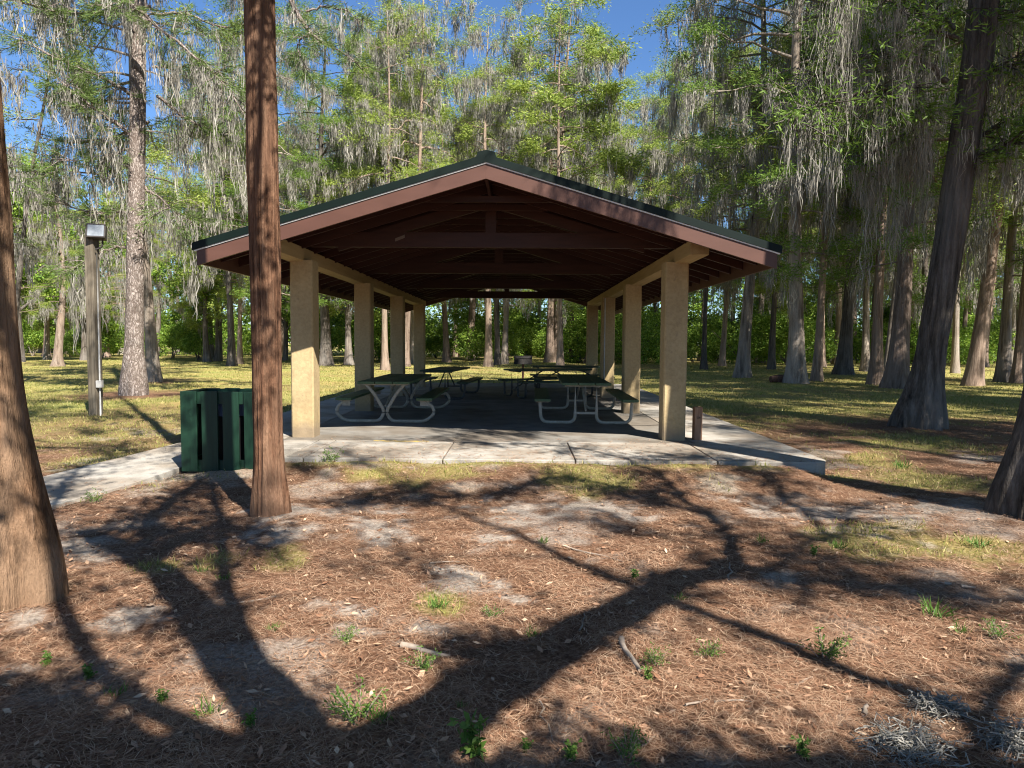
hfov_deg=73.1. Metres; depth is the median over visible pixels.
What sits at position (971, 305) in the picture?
cypress tree
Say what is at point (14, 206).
broadleaf tree
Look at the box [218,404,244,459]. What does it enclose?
waste bin
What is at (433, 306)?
woods
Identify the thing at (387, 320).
leafy bush
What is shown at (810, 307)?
leafy bush
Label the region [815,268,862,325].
cypress tree
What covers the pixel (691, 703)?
stick
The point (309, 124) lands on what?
cypress tree
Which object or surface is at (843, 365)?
cypress tree
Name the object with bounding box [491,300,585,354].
leafy bush
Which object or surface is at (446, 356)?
cypress tree
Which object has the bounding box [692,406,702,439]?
wooden bollard
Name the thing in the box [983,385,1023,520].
cypress tree
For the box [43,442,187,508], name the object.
path
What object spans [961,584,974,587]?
stick
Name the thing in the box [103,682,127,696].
weed plant
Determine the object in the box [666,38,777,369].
cypress tree
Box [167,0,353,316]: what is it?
cypress tree
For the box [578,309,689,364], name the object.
leafy bush
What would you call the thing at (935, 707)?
moss clump
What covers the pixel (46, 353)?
cypress tree
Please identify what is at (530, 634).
weed plant
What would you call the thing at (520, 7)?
cypress tree
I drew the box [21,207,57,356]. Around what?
cypress tree
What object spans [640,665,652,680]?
weed plant
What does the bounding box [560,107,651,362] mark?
cypress tree
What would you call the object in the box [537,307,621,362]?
leafy bush
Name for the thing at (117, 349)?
leafy bush
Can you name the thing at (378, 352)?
leafy bush
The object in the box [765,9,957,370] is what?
cypress tree
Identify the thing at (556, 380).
picnic table
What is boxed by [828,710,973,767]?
moss clump
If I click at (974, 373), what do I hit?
cypress tree
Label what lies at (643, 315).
leafy bush
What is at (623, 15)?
sky
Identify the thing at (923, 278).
cypress tree
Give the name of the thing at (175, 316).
leafy bush
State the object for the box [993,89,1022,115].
cypress tree
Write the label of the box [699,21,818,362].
cypress tree
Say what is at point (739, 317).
leafy bush
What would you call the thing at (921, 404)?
cypress tree
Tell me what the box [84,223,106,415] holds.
light pole
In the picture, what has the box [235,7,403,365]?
cypress tree
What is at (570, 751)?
weed plant
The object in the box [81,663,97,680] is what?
weed plant
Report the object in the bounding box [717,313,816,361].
leafy bush
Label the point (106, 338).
leafy bush
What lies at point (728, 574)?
stick
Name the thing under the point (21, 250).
leaning sapling
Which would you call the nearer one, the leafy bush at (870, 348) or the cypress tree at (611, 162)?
the cypress tree at (611, 162)
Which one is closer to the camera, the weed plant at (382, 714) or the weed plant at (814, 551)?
the weed plant at (382, 714)
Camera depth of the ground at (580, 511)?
4.91 m
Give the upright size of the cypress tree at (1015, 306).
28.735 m
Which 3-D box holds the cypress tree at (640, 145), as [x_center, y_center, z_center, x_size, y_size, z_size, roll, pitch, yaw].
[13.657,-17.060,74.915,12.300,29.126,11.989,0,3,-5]
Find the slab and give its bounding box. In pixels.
[165,382,825,474]
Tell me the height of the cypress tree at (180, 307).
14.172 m
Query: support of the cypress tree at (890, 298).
on the ground at (580, 511)
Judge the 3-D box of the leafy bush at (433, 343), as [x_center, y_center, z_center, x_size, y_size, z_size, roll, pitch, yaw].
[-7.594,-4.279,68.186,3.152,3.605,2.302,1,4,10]
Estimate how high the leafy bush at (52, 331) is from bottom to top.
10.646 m
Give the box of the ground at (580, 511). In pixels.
[0,343,1023,767]
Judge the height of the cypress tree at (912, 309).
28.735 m
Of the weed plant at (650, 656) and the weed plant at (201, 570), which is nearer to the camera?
the weed plant at (650, 656)
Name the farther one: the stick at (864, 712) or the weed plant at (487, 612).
the weed plant at (487, 612)
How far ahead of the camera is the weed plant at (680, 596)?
4.34 m
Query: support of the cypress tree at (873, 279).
on the ground at (580, 511)
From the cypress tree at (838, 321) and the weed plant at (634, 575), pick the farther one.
the cypress tree at (838, 321)
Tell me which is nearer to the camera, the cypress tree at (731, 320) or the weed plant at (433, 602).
the weed plant at (433, 602)
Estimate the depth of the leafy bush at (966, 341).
55.53 m
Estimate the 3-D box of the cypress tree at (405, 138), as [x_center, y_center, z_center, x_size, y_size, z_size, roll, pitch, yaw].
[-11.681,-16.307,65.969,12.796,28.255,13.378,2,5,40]
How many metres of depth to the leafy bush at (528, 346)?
75.85 m
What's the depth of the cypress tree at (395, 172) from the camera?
69.27 m
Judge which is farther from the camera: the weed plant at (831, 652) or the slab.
the slab
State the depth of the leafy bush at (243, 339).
68.34 m
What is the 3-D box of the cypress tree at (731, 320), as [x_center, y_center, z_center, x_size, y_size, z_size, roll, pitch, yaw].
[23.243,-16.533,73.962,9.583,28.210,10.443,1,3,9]
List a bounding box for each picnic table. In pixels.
[335,374,450,422]
[409,367,482,399]
[498,368,592,398]
[530,365,614,387]
[535,375,638,424]
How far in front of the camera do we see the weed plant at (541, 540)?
5.50 m
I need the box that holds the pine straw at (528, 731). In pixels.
[0,411,1023,767]
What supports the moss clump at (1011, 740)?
on the ground at (580, 511)
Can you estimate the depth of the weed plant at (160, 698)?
3.02 m
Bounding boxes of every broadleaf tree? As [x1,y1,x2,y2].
[7,149,87,361]
[28,220,125,359]
[150,183,249,360]
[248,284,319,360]
[740,290,788,320]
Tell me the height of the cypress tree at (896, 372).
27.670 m
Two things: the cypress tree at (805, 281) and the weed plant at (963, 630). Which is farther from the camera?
the cypress tree at (805, 281)
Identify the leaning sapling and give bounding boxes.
[0,0,107,316]
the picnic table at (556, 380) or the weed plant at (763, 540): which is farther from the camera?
the picnic table at (556, 380)
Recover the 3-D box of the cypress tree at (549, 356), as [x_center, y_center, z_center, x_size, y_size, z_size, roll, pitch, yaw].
[3.143,-14.315,51.488,12.387,26.162,11.848,3,4,24]
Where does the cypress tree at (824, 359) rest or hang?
on the ground at (580, 511)
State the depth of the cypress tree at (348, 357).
46.09 m
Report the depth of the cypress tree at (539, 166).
43.41 m
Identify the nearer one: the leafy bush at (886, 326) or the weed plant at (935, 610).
the weed plant at (935, 610)
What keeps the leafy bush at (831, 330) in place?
on the ground at (580, 511)
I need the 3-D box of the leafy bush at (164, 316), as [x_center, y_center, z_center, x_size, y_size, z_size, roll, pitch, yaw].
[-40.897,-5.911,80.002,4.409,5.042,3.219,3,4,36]
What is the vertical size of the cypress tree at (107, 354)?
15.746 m
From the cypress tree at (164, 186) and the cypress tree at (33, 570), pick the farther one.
the cypress tree at (164, 186)
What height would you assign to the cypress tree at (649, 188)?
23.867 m
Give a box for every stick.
[225,596,275,604]
[400,641,450,657]
[430,561,459,563]
[539,698,556,746]
[562,544,621,561]
[619,636,640,671]
[685,698,707,705]
[714,699,750,701]
[727,562,732,580]
[861,703,868,716]
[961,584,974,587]
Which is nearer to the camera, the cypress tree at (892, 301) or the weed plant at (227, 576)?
the weed plant at (227, 576)
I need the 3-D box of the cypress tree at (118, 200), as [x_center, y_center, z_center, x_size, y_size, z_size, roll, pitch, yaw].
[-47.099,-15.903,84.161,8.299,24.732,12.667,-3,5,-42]
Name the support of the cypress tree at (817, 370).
on the ground at (580, 511)
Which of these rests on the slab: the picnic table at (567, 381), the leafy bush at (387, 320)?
the picnic table at (567, 381)
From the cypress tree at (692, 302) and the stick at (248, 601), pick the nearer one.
the stick at (248, 601)
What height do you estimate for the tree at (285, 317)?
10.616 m
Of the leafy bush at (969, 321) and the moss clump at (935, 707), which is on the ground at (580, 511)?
the leafy bush at (969, 321)
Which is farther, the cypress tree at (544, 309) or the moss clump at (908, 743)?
the cypress tree at (544, 309)
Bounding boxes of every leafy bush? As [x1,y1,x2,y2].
[20,269,71,352]
[22,316,50,355]
[23,320,41,352]
[50,331,80,356]
[65,319,80,345]
[66,294,166,352]
[69,299,124,358]
[102,316,171,356]
[144,312,170,353]
[158,303,193,358]
[167,298,223,360]
[173,313,247,354]
[177,316,250,356]
[234,288,290,341]
[235,328,250,354]
[319,305,353,347]
[319,307,428,360]
[319,309,344,352]
[339,307,427,353]
[374,340,389,357]
[375,309,463,356]
[425,314,479,354]
[425,324,448,357]
[447,298,494,355]
[451,318,535,359]
[478,300,544,354]
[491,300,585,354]
[500,306,546,355]
[531,325,564,357]
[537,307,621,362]
[540,307,585,354]
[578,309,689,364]
[617,304,660,360]
[641,327,697,362]
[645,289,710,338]
[687,324,710,362]
[688,307,734,356]
[689,309,787,363]
[694,312,754,353]
[701,330,737,360]
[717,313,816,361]
[728,268,812,337]
[738,309,838,364]
[803,296,862,357]
[825,328,834,361]
[828,301,889,345]
[853,314,952,362]
[858,338,885,359]
[860,287,921,329]
[883,322,916,340]
[885,311,995,352]
[910,326,972,363]
[947,326,1015,364]
[959,299,1001,325]
[968,315,1000,362]
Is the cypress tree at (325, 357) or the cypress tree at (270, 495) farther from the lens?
the cypress tree at (325, 357)
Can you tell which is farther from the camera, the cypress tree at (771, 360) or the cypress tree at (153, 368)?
the cypress tree at (771, 360)
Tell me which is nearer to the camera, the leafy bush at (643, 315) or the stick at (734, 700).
the stick at (734, 700)
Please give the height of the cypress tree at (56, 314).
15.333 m
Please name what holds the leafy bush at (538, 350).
on the ground at (580, 511)
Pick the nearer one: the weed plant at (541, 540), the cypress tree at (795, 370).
the weed plant at (541, 540)
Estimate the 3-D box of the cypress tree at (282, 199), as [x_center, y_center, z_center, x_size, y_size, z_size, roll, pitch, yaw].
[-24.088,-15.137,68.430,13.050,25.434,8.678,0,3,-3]
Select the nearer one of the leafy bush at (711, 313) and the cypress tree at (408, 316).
the cypress tree at (408, 316)
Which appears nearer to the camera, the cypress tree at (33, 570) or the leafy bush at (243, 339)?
the cypress tree at (33, 570)
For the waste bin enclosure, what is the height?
0.952 m
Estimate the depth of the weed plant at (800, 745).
2.69 m
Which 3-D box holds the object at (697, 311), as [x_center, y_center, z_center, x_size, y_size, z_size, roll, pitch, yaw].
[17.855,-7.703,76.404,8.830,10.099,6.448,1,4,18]
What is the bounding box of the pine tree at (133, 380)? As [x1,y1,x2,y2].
[0,0,390,395]
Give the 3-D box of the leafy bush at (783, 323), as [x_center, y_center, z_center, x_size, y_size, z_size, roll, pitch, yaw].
[21.764,-3.633,54.836,6.865,4.651,8.781,-1,4,-16]
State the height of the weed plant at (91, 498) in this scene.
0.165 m
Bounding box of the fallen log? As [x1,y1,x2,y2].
[769,375,783,382]
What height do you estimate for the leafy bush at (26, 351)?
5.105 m
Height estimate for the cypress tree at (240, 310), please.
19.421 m
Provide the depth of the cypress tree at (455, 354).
71.49 m
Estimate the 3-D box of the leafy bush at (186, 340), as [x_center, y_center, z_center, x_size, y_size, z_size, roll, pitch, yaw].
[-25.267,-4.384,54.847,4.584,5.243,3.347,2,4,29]
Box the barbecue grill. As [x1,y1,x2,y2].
[514,356,531,377]
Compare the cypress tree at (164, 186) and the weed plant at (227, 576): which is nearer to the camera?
the weed plant at (227, 576)
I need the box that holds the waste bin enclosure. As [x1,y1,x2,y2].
[180,388,252,471]
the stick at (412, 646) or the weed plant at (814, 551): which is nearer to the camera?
the stick at (412, 646)
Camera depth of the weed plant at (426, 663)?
3.34 m
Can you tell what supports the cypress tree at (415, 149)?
on the ground at (580, 511)
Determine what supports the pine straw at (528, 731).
on the ground at (580, 511)
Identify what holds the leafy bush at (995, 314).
on the ground at (580, 511)
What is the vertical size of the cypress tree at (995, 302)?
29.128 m
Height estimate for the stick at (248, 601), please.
0.021 m
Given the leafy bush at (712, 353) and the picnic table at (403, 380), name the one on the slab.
the picnic table at (403, 380)
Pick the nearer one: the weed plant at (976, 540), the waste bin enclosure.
the weed plant at (976, 540)
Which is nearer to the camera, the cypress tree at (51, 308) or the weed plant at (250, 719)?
the weed plant at (250, 719)
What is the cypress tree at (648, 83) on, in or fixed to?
on the ground at (580, 511)
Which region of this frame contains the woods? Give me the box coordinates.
[67,262,1002,354]
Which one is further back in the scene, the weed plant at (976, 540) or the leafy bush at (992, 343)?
the leafy bush at (992, 343)
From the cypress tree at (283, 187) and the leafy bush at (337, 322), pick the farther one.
the leafy bush at (337, 322)
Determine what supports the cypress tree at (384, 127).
on the ground at (580, 511)
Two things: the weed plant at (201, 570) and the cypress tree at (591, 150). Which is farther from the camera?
the cypress tree at (591, 150)
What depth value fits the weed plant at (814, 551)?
5.21 m
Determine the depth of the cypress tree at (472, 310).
60.13 m
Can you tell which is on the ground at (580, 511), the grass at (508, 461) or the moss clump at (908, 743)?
the grass at (508, 461)
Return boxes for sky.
[0,0,1021,342]
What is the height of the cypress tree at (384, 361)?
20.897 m
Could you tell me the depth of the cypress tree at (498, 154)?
66.07 m
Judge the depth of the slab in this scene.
10.81 m
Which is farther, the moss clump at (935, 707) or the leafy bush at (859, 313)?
the leafy bush at (859, 313)
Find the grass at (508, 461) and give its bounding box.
[22,357,1023,617]
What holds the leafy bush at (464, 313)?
on the ground at (580, 511)
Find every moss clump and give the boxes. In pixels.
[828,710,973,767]
[894,688,987,727]
[964,709,1023,767]
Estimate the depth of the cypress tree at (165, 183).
73.60 m
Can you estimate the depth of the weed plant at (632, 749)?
2.71 m
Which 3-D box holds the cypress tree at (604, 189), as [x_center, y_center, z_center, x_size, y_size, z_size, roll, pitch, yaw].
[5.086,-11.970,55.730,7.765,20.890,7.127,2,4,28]
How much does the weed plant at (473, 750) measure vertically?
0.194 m
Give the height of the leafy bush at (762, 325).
4.651 m
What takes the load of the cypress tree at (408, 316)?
on the ground at (580, 511)
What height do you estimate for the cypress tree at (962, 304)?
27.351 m
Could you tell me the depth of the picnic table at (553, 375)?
20.84 m
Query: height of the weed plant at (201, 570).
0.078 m
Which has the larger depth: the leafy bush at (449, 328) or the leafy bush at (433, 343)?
the leafy bush at (449, 328)
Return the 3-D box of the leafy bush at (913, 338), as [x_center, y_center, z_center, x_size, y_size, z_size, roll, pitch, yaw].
[33.060,-3.840,59.828,8.722,4.620,6.819,1,3,9]
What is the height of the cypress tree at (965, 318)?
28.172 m
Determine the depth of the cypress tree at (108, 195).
79.88 m
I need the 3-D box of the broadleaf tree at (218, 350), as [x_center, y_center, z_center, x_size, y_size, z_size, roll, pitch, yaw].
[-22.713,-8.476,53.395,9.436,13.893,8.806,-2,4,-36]
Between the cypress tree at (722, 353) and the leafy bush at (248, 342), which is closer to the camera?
the cypress tree at (722, 353)
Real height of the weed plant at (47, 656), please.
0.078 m
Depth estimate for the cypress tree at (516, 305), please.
73.67 m
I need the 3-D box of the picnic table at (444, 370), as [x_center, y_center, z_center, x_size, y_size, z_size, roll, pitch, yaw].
[-1.757,-0.050,18.554,1.590,0.744,2.500,1,3,6]
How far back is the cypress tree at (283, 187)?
49.30 m
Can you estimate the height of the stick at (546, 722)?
0.012 m
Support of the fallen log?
on the grass at (508, 461)
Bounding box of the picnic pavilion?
[192,150,781,440]
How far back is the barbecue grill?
26.74 m
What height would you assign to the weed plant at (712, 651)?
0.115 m
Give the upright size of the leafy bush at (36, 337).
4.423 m
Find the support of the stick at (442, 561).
on the ground at (580, 511)
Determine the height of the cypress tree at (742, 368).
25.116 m
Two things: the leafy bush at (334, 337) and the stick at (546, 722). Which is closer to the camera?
the stick at (546, 722)
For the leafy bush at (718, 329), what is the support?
on the ground at (580, 511)
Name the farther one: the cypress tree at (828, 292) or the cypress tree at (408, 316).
the cypress tree at (828, 292)
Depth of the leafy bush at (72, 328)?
81.42 m
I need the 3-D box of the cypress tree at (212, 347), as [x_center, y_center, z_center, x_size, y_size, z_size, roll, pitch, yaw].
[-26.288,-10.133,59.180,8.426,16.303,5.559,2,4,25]
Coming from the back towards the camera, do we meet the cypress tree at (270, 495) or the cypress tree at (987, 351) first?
the cypress tree at (987, 351)
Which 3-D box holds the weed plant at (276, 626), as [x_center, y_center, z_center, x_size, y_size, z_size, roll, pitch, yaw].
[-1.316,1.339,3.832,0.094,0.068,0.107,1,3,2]
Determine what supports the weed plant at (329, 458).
on the ground at (580, 511)
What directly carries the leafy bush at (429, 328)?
on the ground at (580, 511)
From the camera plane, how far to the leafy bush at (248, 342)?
77.65 m
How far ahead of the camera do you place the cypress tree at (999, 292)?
71.73 m
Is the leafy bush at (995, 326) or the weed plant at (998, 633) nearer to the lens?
the weed plant at (998, 633)
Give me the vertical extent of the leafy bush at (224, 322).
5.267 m
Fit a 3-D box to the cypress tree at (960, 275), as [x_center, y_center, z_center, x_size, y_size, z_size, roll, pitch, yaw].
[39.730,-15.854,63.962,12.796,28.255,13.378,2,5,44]
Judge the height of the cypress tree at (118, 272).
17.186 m
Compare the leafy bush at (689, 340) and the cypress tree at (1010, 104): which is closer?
the cypress tree at (1010, 104)
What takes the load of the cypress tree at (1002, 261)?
on the ground at (580, 511)
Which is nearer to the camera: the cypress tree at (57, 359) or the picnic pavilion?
the picnic pavilion
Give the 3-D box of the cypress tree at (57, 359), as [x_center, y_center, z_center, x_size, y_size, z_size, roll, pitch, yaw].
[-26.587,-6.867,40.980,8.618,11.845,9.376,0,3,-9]
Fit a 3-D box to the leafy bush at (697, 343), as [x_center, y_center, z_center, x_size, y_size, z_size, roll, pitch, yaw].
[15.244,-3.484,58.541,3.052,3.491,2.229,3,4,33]
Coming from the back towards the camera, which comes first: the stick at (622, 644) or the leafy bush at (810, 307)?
the leafy bush at (810, 307)
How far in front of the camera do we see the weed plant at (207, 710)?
2.92 m
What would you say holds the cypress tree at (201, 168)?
on the ground at (580, 511)
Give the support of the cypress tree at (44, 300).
on the ground at (580, 511)
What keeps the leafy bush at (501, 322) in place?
on the ground at (580, 511)
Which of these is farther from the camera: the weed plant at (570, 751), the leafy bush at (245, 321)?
the leafy bush at (245, 321)
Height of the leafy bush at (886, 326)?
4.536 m
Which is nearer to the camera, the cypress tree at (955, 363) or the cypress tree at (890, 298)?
the cypress tree at (955, 363)
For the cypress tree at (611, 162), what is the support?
on the ground at (580, 511)
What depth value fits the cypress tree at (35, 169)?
85.34 m
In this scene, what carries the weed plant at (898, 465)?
on the ground at (580, 511)
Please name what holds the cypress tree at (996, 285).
on the ground at (580, 511)
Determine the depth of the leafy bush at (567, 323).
67.92 m
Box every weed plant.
[40,650,52,667]
[80,487,106,503]
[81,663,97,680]
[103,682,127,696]
[154,688,169,704]
[183,693,228,718]
[192,565,214,573]
[215,571,230,579]
[241,707,256,728]
[265,619,281,631]
[318,446,343,461]
[322,675,388,725]
[332,623,359,644]
[359,698,393,729]
[400,642,441,671]
[426,592,453,609]
[447,708,489,761]
[456,698,469,707]
[481,602,504,618]
[520,737,533,752]
[524,624,544,637]
[537,535,547,543]
[562,737,583,761]
[600,719,648,767]
[631,568,638,579]
[639,641,671,667]
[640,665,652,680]
[669,590,687,601]
[694,638,724,657]
[756,535,770,542]
[790,733,811,759]
[795,627,851,660]
[809,545,820,555]
[827,537,847,549]
[892,458,913,468]
[918,594,966,621]
[949,619,972,635]
[960,534,998,548]
[979,616,1023,639]
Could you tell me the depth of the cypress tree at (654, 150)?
57.44 m
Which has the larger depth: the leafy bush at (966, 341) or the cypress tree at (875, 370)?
the leafy bush at (966, 341)
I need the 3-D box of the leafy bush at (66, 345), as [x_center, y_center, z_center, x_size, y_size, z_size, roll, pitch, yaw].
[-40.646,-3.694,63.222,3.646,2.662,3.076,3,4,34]
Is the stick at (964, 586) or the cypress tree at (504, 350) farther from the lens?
the cypress tree at (504, 350)
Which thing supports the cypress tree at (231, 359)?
on the ground at (580, 511)
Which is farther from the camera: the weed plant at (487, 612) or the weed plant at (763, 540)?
the weed plant at (763, 540)
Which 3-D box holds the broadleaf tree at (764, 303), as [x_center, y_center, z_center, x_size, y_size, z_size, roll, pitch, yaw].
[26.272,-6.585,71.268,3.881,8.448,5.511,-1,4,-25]
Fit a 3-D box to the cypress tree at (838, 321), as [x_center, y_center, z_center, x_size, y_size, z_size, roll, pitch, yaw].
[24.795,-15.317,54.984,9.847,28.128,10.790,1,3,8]
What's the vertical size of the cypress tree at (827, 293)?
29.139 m
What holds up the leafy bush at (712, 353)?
on the ground at (580, 511)
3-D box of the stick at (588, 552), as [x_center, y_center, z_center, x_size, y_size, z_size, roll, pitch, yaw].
[0.610,1.290,5.272,0.558,0.027,0.023,3,5,42]
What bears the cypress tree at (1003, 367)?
on the ground at (580, 511)
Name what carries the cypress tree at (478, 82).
on the ground at (580, 511)
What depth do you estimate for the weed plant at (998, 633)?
3.78 m
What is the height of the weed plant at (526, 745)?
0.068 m
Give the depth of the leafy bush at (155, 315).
86.28 m
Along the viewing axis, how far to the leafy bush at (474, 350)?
59.44 m
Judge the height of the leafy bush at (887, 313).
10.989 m
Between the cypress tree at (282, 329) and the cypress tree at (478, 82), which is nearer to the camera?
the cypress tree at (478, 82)
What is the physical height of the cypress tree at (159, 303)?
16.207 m
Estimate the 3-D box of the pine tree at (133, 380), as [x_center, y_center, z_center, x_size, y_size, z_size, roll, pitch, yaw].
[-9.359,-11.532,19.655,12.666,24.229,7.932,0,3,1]
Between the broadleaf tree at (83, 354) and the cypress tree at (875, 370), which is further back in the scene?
the broadleaf tree at (83, 354)
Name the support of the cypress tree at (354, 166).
on the ground at (580, 511)
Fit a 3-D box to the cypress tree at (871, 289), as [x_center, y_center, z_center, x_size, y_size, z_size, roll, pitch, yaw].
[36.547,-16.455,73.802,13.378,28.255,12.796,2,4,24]
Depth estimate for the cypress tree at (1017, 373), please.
29.94 m
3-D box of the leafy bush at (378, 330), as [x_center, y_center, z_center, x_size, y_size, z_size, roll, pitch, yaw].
[-11.600,-4.096,55.755,9.516,5.040,7.440,3,5,41]
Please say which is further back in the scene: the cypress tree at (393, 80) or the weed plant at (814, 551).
the cypress tree at (393, 80)
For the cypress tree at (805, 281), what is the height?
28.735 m
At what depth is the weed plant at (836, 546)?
5.38 m
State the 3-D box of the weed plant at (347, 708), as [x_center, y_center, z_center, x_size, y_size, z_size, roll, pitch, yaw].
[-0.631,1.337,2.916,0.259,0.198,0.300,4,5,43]
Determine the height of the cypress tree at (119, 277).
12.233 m
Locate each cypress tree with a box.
[0,0,244,381]
[0,79,68,613]
[10,143,72,351]
[13,169,125,366]
[20,198,75,359]
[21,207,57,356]
[32,231,73,353]
[41,203,100,354]
[64,184,126,357]
[66,203,172,324]
[86,164,170,298]
[94,197,161,353]
[99,177,173,344]
[123,152,190,316]
[146,24,302,365]
[146,142,205,354]
[148,190,179,355]
[156,171,235,358]
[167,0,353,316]
[168,176,238,361]
[169,79,284,363]
[183,142,227,267]
[214,108,314,304]
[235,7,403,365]
[243,0,291,517]
[246,128,308,354]
[278,125,354,313]
[279,97,340,206]
[299,77,415,364]
[308,0,454,369]
[313,31,429,359]
[323,114,416,353]
[328,82,429,321]
[335,0,471,363]
[337,0,502,368]
[342,69,433,181]
[344,15,460,366]
[409,104,474,362]
[413,86,484,356]
[414,5,533,366]
[423,123,506,360]
[443,57,572,364]
[445,67,548,356]
[462,89,540,355]
[467,60,546,363]
[472,4,640,362]
[492,0,652,364]
[497,0,643,361]
[518,125,556,323]
[542,63,627,318]
[555,103,607,362]
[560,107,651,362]
[599,91,682,311]
[606,64,695,325]
[606,106,693,349]
[617,30,752,296]
[631,0,894,377]
[649,0,904,383]
[651,40,767,360]
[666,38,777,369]
[666,62,786,365]
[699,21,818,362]
[705,29,841,369]
[716,113,751,358]
[726,0,950,381]
[732,0,1023,430]
[742,158,843,317]
[743,4,858,366]
[758,4,980,374]
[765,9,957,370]
[766,195,817,317]
[768,24,862,363]
[789,0,1023,388]
[802,225,863,337]
[808,0,1008,385]
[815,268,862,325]
[817,235,891,359]
[818,0,1023,369]
[818,231,918,337]
[840,20,1020,331]
[855,60,964,363]
[859,43,999,326]
[863,216,921,321]
[870,39,1021,372]
[883,1,1023,381]
[893,211,979,289]
[894,0,1023,385]
[932,237,1001,351]
[942,49,1023,383]
[960,58,1023,361]
[960,171,1023,360]
[960,224,1020,361]
[961,170,1022,366]
[961,284,1002,312]
[969,206,1023,289]
[970,169,1022,328]
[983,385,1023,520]
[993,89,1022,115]
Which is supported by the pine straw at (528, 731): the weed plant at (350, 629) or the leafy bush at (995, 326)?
the weed plant at (350, 629)
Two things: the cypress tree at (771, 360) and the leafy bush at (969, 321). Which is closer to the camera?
the cypress tree at (771, 360)
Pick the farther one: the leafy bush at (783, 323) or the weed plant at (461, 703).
the leafy bush at (783, 323)

